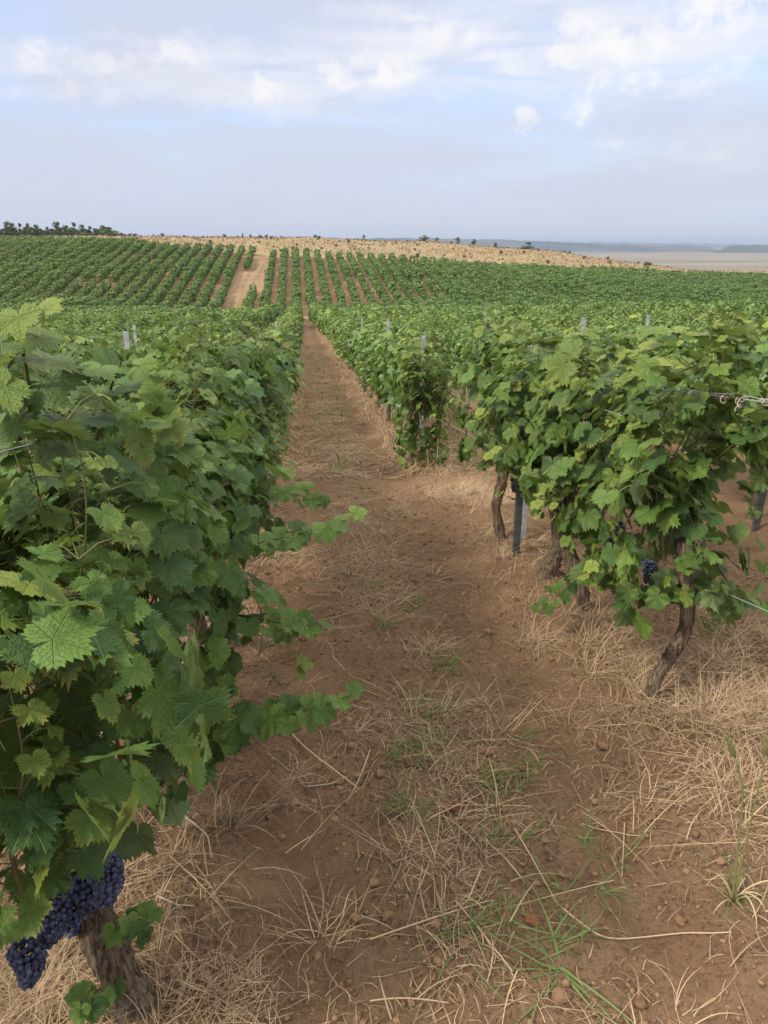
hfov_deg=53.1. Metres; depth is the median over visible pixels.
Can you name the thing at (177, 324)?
grapevine
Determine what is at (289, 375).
grapevine
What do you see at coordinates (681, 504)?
grapevine
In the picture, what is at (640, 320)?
grapevine
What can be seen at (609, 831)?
dry stalk
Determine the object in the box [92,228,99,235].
tree
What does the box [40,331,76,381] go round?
grapevine
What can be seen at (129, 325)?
grapevine
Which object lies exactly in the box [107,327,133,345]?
grapevine
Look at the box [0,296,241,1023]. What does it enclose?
grapevine
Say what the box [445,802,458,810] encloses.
fallen leaf
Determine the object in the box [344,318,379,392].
grapevine
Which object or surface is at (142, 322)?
grapevine
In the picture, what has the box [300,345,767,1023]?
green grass
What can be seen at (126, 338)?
vineyard post
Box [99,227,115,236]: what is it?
bush
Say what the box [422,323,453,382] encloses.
grapevine
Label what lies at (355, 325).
grapevine
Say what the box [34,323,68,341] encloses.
grapevine
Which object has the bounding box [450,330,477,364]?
grapevine
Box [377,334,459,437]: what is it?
grapevine
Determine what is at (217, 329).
grapevine
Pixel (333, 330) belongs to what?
grapevine
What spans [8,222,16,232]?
tree
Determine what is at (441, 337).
grapevine
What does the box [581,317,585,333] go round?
vineyard post
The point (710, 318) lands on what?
grapevine
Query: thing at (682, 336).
grapevine
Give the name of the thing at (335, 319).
grapevine
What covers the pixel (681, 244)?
hills
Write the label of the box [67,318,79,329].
grapevine
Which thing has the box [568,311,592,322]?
grapevine
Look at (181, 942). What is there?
dry stalk
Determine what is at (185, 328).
grapevine
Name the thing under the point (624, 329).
grapevine
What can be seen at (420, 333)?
grapevine
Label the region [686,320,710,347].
grapevine
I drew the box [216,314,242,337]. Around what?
grapevine
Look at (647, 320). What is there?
vineyard post
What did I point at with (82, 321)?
grapevine
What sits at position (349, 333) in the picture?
grapevine
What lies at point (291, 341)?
grapevine
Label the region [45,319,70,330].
grapevine
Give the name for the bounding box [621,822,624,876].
dry stalk
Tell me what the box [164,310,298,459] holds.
grapevine
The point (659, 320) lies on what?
grapevine
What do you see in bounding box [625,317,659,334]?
grapevine
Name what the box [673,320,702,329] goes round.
grapevine
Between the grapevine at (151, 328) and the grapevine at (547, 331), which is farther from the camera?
the grapevine at (151, 328)
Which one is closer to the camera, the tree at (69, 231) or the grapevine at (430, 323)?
the grapevine at (430, 323)
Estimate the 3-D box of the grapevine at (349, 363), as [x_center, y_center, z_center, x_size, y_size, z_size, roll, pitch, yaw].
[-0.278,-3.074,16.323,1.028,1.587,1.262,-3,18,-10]
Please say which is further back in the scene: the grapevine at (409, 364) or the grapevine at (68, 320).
the grapevine at (68, 320)
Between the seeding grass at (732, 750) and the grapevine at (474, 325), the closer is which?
the seeding grass at (732, 750)
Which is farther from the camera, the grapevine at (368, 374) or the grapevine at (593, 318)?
the grapevine at (593, 318)
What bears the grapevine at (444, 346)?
on the ground at (690, 954)
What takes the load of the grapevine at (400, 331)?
on the ground at (690, 954)
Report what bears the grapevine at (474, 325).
on the ground at (690, 954)
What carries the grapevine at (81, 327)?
on the ground at (690, 954)
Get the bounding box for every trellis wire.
[0,444,30,453]
[600,377,767,411]
[700,579,767,611]
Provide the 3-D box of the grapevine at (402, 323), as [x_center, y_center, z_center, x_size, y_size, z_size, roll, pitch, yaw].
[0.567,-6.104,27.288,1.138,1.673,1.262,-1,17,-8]
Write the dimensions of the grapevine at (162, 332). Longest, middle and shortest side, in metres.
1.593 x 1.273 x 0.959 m
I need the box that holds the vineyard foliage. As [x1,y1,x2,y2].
[0,235,767,469]
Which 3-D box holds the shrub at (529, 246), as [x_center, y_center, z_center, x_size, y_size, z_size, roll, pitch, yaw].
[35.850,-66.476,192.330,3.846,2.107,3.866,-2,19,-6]
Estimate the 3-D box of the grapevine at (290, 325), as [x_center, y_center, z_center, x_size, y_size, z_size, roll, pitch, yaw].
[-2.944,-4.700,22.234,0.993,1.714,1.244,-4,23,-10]
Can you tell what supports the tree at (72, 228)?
on the ground at (690, 954)
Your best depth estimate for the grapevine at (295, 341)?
17.73 m
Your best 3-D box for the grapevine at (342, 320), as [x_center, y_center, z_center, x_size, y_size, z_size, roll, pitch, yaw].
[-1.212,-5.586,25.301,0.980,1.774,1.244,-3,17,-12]
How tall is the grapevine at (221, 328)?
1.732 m
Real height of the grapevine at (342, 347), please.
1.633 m
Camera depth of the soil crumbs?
2.79 m
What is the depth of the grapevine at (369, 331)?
15.30 m
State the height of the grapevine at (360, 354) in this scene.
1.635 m
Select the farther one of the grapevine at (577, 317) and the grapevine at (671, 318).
the grapevine at (577, 317)
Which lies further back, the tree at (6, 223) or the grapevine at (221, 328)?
the tree at (6, 223)
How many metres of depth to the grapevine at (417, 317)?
33.67 m
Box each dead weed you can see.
[159,943,274,1023]
[216,799,247,827]
[222,753,337,822]
[627,678,711,735]
[648,653,760,743]
[701,667,767,744]
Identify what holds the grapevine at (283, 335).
on the ground at (690, 954)
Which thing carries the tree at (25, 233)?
on the ground at (690, 954)
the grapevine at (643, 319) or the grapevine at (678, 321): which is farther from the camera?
the grapevine at (643, 319)
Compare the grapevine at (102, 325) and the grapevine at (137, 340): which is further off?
the grapevine at (102, 325)
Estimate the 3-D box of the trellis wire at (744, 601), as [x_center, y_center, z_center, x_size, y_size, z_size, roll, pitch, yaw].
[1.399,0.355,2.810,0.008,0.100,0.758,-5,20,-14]
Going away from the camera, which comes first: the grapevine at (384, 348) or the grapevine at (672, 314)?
the grapevine at (384, 348)
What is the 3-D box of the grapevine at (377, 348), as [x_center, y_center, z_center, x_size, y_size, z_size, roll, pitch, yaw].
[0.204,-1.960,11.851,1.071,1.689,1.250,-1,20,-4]
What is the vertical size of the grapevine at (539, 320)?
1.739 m
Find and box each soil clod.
[457,937,469,946]
[467,765,478,773]
[484,749,494,756]
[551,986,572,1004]
[598,741,610,750]
[673,915,687,926]
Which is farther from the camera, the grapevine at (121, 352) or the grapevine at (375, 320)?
the grapevine at (375, 320)
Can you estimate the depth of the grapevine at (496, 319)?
29.30 m
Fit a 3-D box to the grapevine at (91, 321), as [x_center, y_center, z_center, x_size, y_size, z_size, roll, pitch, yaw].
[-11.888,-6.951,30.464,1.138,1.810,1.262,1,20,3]
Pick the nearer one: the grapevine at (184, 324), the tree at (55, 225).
the grapevine at (184, 324)
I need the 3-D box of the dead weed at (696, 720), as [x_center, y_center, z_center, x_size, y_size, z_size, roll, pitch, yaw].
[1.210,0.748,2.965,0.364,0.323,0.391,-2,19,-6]
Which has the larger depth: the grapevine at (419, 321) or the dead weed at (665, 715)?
the grapevine at (419, 321)
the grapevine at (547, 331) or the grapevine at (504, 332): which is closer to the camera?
the grapevine at (547, 331)
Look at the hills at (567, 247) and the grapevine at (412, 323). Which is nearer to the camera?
the grapevine at (412, 323)
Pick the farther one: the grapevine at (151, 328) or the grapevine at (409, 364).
the grapevine at (151, 328)
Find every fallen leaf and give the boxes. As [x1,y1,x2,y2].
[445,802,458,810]
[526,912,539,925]
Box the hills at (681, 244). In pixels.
[542,241,764,247]
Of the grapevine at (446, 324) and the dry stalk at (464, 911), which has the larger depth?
the grapevine at (446, 324)
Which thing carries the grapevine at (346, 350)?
on the ground at (690, 954)
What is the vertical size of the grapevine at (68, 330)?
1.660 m
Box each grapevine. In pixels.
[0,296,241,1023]
[0,360,365,793]
[11,327,102,386]
[12,348,86,419]
[14,326,64,471]
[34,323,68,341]
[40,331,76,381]
[45,314,74,328]
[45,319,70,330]
[49,320,86,335]
[49,324,77,335]
[50,331,81,352]
[58,331,104,381]
[59,330,129,397]
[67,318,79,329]
[69,313,89,327]
[71,314,96,325]
[72,333,367,648]
[75,324,104,335]
[82,331,115,345]
[83,329,147,397]
[84,328,123,345]
[87,320,119,335]
[98,318,124,332]
[99,327,132,348]
[104,315,127,334]
[104,340,147,384]
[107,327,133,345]
[116,330,158,373]
[117,327,155,345]
[121,321,133,329]
[122,316,297,475]
[125,317,146,330]
[126,317,146,328]
[130,312,153,328]
[132,326,159,340]
[133,332,182,359]
[136,326,154,336]
[146,322,167,339]
[151,317,181,334]
[153,327,197,347]
[163,319,183,331]
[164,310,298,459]
[166,320,186,332]
[172,324,208,349]
[173,316,195,327]
[181,334,295,455]
[196,323,224,349]
[198,318,227,345]
[200,349,295,430]
[202,317,233,346]
[202,321,313,408]
[206,329,215,349]
[208,319,228,346]
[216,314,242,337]
[222,344,291,417]
[227,314,249,338]
[230,314,249,338]
[250,326,299,379]
[251,333,300,381]
[256,327,303,379]
[257,329,301,386]
[264,335,304,392]
[268,321,298,338]
[270,325,305,364]
[274,317,302,348]
[275,316,302,346]
[275,353,304,417]
[280,317,303,344]
[280,322,298,342]
[281,315,301,336]
[285,318,305,344]
[323,313,341,338]
[325,316,344,353]
[327,315,344,349]
[328,313,350,341]
[329,320,344,362]
[330,318,352,364]
[331,325,350,369]
[332,316,358,364]
[333,332,352,371]
[336,321,360,372]
[338,317,368,377]
[338,321,380,386]
[340,320,369,384]
[341,319,373,356]
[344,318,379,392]
[346,332,376,397]
[349,322,402,409]
[352,322,396,400]
[357,332,401,412]
[359,335,402,420]
[364,329,414,428]
[366,323,443,431]
[372,313,389,328]
[376,315,399,330]
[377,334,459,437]
[386,317,412,332]
[389,317,411,335]
[391,337,460,468]
[397,327,416,335]
[402,318,425,335]
[405,321,430,336]
[412,323,440,341]
[413,312,429,323]
[416,313,433,326]
[416,321,439,340]
[421,322,448,351]
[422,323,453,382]
[428,313,445,325]
[429,306,579,541]
[431,316,446,328]
[432,331,455,360]
[436,312,464,331]
[441,316,468,328]
[441,330,466,390]
[443,325,478,395]
[446,318,509,402]
[450,321,471,334]
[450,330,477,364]
[456,316,613,580]
[461,324,511,410]
[463,308,484,324]
[469,321,706,617]
[471,319,491,337]
[489,316,511,329]
[491,315,505,324]
[491,321,518,333]
[492,330,539,381]
[523,311,545,321]
[525,310,548,322]
[530,305,767,706]
[530,315,549,331]
[531,316,556,335]
[533,321,565,335]
[536,338,609,424]
[538,319,601,349]
[539,312,556,324]
[548,312,580,326]
[565,319,580,327]
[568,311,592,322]
[574,324,613,337]
[579,318,600,327]
[586,314,606,322]
[592,316,621,328]
[596,313,709,449]
[596,320,644,347]
[596,323,670,425]
[597,321,629,337]
[605,315,628,324]
[605,318,631,329]
[616,318,633,325]
[622,319,675,357]
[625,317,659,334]
[629,312,653,325]
[638,313,656,324]
[648,324,767,449]
[650,313,683,327]
[660,313,686,322]
[664,318,690,327]
[666,312,699,324]
[667,310,687,322]
[667,331,745,401]
[671,318,710,344]
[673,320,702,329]
[681,319,704,325]
[684,312,709,325]
[686,312,767,519]
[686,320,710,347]
[687,323,719,343]
[692,318,726,332]
[695,312,718,326]
[707,316,738,326]
[719,315,740,324]
[738,311,764,323]
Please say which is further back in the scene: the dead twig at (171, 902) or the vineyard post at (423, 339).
the vineyard post at (423, 339)
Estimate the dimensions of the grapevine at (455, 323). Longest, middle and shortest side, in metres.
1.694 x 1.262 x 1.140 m
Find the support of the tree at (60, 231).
on the ground at (690, 954)
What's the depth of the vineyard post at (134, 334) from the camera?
11.92 m
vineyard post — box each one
[123,331,133,397]
[132,325,138,351]
[385,319,389,413]
[419,335,425,446]
[512,369,530,556]
[521,345,537,539]
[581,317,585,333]
[645,315,649,327]
[751,463,767,531]
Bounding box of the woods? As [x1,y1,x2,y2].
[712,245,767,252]
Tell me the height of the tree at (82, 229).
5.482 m
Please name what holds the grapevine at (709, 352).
on the ground at (690, 954)
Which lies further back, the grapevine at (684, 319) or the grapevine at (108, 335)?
the grapevine at (684, 319)
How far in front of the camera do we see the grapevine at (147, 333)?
21.11 m
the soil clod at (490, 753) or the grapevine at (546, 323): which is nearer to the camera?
the soil clod at (490, 753)
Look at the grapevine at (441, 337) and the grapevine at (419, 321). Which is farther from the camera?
the grapevine at (419, 321)
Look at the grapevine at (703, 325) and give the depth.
21.93 m
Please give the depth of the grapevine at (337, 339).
22.41 m
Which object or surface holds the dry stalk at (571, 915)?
on the ground at (690, 954)
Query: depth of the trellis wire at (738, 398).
2.81 m
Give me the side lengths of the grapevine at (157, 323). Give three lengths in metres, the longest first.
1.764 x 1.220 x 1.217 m
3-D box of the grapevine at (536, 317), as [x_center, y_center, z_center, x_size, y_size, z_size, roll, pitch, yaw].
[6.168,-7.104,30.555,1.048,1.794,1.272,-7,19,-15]
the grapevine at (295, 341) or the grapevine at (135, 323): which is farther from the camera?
the grapevine at (135, 323)
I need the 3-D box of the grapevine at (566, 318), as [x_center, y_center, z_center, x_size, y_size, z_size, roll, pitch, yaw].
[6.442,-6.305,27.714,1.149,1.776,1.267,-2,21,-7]
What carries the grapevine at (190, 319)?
on the ground at (690, 954)
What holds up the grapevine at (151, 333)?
on the ground at (690, 954)
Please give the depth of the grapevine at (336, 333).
23.23 m
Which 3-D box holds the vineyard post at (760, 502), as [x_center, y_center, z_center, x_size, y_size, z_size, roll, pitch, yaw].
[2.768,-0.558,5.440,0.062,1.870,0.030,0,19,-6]
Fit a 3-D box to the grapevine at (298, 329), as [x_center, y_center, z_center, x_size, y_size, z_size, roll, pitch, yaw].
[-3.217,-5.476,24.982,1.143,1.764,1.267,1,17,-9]
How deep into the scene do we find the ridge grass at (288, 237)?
172.76 m
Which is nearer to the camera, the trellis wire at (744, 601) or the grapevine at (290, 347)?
the trellis wire at (744, 601)
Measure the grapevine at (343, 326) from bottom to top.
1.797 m
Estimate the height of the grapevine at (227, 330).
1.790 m
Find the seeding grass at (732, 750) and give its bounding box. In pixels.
[698,726,767,933]
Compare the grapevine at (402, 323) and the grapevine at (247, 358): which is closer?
the grapevine at (247, 358)
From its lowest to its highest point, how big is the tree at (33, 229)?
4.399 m
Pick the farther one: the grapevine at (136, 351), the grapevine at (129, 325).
the grapevine at (129, 325)
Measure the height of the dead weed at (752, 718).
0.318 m
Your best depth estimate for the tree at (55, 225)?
275.47 m
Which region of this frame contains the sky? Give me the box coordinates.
[0,0,767,244]
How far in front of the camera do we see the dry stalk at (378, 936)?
2.23 m
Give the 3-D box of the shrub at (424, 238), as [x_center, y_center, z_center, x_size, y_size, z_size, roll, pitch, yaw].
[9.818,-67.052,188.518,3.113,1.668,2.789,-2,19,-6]
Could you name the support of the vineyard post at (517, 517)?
on the ground at (690, 954)
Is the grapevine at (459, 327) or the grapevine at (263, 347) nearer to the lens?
the grapevine at (263, 347)
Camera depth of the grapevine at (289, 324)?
23.16 m
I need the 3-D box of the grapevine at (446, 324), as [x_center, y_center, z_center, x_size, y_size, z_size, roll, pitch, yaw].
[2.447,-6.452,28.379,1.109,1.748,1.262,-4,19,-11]
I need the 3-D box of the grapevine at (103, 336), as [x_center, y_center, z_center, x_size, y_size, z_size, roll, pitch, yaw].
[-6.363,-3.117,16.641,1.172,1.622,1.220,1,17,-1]
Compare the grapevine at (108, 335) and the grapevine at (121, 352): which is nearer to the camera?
the grapevine at (121, 352)
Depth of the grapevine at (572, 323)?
26.96 m
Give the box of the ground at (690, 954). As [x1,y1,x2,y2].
[0,236,767,1023]
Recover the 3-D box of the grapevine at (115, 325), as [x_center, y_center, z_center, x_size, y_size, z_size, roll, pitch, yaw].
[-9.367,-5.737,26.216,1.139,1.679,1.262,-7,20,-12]
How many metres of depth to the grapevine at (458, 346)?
14.77 m
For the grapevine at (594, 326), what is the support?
on the ground at (690, 954)
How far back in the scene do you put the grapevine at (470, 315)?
32.60 m
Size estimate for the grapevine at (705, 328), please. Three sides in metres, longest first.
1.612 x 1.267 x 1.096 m
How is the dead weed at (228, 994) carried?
on the ground at (690, 954)
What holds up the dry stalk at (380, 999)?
on the ground at (690, 954)
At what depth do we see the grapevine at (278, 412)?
7.36 m
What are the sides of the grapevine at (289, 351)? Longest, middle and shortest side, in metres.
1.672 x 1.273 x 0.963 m
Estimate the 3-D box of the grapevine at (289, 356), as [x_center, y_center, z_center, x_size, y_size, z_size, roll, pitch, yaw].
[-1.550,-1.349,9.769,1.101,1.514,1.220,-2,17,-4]
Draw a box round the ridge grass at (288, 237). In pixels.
[1,234,767,272]
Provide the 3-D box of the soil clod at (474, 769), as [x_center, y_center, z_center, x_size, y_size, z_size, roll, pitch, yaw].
[0.329,0.959,2.857,0.048,0.032,0.042,-2,19,-6]
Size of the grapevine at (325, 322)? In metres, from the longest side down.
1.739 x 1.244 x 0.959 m
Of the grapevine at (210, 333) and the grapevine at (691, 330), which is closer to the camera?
the grapevine at (691, 330)
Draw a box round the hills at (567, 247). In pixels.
[332,238,717,251]
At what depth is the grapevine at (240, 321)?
29.12 m
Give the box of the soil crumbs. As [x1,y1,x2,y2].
[0,478,767,1023]
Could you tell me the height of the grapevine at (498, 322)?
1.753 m
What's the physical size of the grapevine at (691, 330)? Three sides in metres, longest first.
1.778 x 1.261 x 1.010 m
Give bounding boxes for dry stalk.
[174,934,223,969]
[292,733,358,788]
[369,899,490,940]
[370,997,449,1003]
[455,900,512,971]
[562,908,731,939]
[582,823,642,835]
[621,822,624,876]
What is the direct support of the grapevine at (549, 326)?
on the ground at (690, 954)
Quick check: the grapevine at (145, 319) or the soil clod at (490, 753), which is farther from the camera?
the grapevine at (145, 319)
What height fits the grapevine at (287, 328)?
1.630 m
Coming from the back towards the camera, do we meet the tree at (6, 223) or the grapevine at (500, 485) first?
the tree at (6, 223)
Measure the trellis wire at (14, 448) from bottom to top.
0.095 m
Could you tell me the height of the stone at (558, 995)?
0.041 m
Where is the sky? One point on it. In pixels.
(610, 121)
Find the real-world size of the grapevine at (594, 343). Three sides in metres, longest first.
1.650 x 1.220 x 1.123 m
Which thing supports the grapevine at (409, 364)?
on the ground at (690, 954)
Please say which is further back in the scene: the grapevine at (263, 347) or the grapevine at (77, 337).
the grapevine at (77, 337)
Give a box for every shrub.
[418,235,429,240]
[520,242,534,248]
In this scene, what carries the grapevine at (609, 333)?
on the ground at (690, 954)
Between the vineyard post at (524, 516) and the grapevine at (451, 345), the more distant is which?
the grapevine at (451, 345)
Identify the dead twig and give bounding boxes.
[156,895,194,919]
[185,817,211,857]
[305,775,349,786]
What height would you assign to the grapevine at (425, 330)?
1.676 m
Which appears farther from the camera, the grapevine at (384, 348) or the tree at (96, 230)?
the tree at (96, 230)
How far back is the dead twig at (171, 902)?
2.21 m
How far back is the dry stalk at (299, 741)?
2.91 m
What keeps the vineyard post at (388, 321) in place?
on the ground at (690, 954)
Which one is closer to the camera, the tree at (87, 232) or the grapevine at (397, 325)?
the grapevine at (397, 325)
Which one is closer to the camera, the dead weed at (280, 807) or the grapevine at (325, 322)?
the dead weed at (280, 807)
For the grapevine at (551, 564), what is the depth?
4.58 m
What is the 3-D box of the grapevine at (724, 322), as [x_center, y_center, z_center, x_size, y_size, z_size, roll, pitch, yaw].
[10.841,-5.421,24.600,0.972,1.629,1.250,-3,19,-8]
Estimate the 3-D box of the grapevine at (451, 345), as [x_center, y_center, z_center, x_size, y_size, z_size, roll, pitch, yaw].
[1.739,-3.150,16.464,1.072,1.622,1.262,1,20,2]
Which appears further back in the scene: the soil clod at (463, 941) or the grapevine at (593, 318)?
the grapevine at (593, 318)
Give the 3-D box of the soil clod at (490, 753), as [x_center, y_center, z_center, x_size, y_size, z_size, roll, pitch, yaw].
[0.408,0.923,2.947,0.039,0.029,0.042,15,24,36]
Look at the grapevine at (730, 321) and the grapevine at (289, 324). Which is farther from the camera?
the grapevine at (730, 321)
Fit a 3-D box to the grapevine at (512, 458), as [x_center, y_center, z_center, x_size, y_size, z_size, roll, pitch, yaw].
[1.058,-0.187,3.954,1.081,1.546,1.098,-2,19,-6]
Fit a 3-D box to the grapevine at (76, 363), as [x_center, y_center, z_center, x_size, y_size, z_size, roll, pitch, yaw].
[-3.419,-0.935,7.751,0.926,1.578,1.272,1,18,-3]
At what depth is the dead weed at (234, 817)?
2.57 m
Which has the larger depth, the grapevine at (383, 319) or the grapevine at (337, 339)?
the grapevine at (383, 319)
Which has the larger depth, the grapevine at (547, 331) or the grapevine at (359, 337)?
the grapevine at (359, 337)
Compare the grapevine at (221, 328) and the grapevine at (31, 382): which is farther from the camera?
the grapevine at (221, 328)
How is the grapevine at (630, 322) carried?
on the ground at (690, 954)
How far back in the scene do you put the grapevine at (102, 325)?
25.34 m
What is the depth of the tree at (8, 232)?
264.76 m
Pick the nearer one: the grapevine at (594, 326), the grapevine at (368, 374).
the grapevine at (368, 374)
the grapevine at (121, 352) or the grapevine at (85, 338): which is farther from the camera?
the grapevine at (85, 338)
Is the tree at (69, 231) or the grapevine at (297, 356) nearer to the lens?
the grapevine at (297, 356)
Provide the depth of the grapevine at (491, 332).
13.85 m
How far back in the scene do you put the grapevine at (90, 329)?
23.55 m
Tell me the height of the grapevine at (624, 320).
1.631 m
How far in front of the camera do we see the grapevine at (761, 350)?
5.42 m
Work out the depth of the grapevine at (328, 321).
28.84 m
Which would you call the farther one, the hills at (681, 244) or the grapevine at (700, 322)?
the hills at (681, 244)
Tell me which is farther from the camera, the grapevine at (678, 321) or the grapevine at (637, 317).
the grapevine at (637, 317)
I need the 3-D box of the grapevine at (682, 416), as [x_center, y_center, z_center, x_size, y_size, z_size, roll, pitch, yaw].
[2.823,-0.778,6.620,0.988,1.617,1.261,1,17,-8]
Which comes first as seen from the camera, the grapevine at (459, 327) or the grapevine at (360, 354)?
the grapevine at (360, 354)
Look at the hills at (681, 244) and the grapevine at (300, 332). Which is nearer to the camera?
the grapevine at (300, 332)
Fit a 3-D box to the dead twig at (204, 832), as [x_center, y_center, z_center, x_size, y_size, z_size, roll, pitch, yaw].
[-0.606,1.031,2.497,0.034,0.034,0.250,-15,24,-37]
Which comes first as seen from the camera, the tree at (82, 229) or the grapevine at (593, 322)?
the grapevine at (593, 322)
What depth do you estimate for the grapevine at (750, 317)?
26.33 m
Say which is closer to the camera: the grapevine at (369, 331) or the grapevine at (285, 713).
the grapevine at (285, 713)
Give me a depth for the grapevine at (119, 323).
27.03 m
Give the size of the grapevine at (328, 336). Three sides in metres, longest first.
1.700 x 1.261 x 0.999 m
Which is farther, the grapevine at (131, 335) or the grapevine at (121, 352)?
the grapevine at (131, 335)
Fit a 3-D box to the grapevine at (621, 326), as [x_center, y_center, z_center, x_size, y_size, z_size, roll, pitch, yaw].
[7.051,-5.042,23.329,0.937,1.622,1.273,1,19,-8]
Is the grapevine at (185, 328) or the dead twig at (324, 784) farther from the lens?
the grapevine at (185, 328)
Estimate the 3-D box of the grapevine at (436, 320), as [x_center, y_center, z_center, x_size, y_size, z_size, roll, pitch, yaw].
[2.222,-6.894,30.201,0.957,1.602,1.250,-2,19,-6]
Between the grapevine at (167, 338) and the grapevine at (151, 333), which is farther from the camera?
the grapevine at (151, 333)
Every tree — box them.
[3,221,9,230]
[3,227,17,235]
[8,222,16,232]
[20,230,28,235]
[23,226,37,235]
[52,221,59,228]
[53,227,70,235]
[65,229,73,235]
[71,222,75,233]
[78,224,84,231]
[80,229,95,235]
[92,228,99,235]
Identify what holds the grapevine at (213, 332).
on the ground at (690, 954)
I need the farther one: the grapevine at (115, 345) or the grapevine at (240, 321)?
the grapevine at (240, 321)
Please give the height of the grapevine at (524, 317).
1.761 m
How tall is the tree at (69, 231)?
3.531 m
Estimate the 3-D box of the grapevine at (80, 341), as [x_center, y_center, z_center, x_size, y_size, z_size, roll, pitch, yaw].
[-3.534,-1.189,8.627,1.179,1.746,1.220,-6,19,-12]
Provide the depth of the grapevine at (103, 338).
17.33 m
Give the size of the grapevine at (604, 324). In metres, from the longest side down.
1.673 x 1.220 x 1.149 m
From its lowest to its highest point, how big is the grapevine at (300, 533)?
1.568 m
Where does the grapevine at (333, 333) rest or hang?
on the ground at (690, 954)
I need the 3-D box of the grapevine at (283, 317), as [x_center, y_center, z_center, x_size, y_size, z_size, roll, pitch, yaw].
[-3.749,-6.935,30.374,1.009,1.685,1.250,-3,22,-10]
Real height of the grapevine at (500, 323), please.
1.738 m
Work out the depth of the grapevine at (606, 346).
8.26 m
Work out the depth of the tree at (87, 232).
251.53 m
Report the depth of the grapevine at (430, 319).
30.97 m
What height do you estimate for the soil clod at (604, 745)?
0.033 m
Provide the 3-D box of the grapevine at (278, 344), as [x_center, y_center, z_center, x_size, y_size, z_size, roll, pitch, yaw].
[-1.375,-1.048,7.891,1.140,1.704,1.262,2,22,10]
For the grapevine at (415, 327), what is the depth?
22.61 m
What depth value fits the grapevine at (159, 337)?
14.03 m
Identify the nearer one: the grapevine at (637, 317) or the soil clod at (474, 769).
the soil clod at (474, 769)
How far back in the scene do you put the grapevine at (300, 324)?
25.94 m
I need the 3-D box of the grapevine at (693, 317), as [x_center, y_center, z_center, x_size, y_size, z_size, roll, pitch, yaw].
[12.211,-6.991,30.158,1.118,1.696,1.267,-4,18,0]
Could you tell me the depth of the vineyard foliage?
111.02 m
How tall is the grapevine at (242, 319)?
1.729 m
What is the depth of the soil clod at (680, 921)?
2.24 m
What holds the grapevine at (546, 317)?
on the ground at (690, 954)

